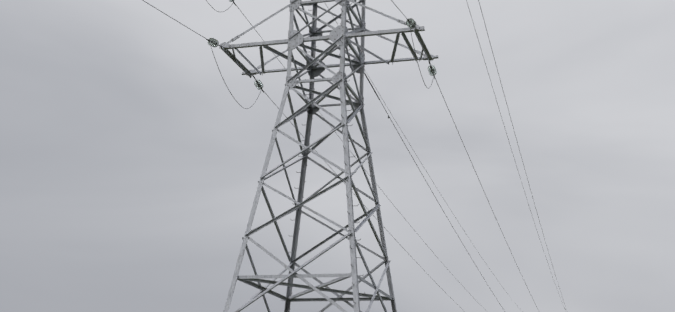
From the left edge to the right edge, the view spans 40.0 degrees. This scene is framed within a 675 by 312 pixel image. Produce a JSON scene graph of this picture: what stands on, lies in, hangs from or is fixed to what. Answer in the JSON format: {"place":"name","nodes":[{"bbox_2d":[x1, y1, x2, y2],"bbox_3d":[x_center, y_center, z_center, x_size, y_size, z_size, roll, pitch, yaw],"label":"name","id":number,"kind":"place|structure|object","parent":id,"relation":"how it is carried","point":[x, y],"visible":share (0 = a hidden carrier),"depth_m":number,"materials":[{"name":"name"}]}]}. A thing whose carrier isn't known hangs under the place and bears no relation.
{"place":"outdoors","nodes":[
{"label":"outdoors","id":0,"kind":"place"},
{"bbox_2d":[0,0,674,311],"label":"sky","id":1,"kind":"structure","parent":0,"point":[131,169],"materials":[{"name":"grey"}]},
{"bbox_3d":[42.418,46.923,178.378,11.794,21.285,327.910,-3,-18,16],"label":"concrete footings","id":2,"kind":"object","parent":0,"visible":0},
{"bbox_2d":[206,0,437,311],"bbox_3d":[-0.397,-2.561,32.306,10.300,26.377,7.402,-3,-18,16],"label":"transmission tower","id":3,"kind":"structure","parent":2,"relation":"on","point":[340,35],"depth_m":31.61,"materials":[{"name":"metal"}]},
{"bbox_2d":[143,0,564,311],"bbox_3d":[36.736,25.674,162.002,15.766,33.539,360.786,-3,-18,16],"label":"conductors","id":4,"kind":"object","parent":3,"relation":"attached to","point":[404,135],"visible":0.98,"depth_m":45.15,"materials":[{"name":"metal"}]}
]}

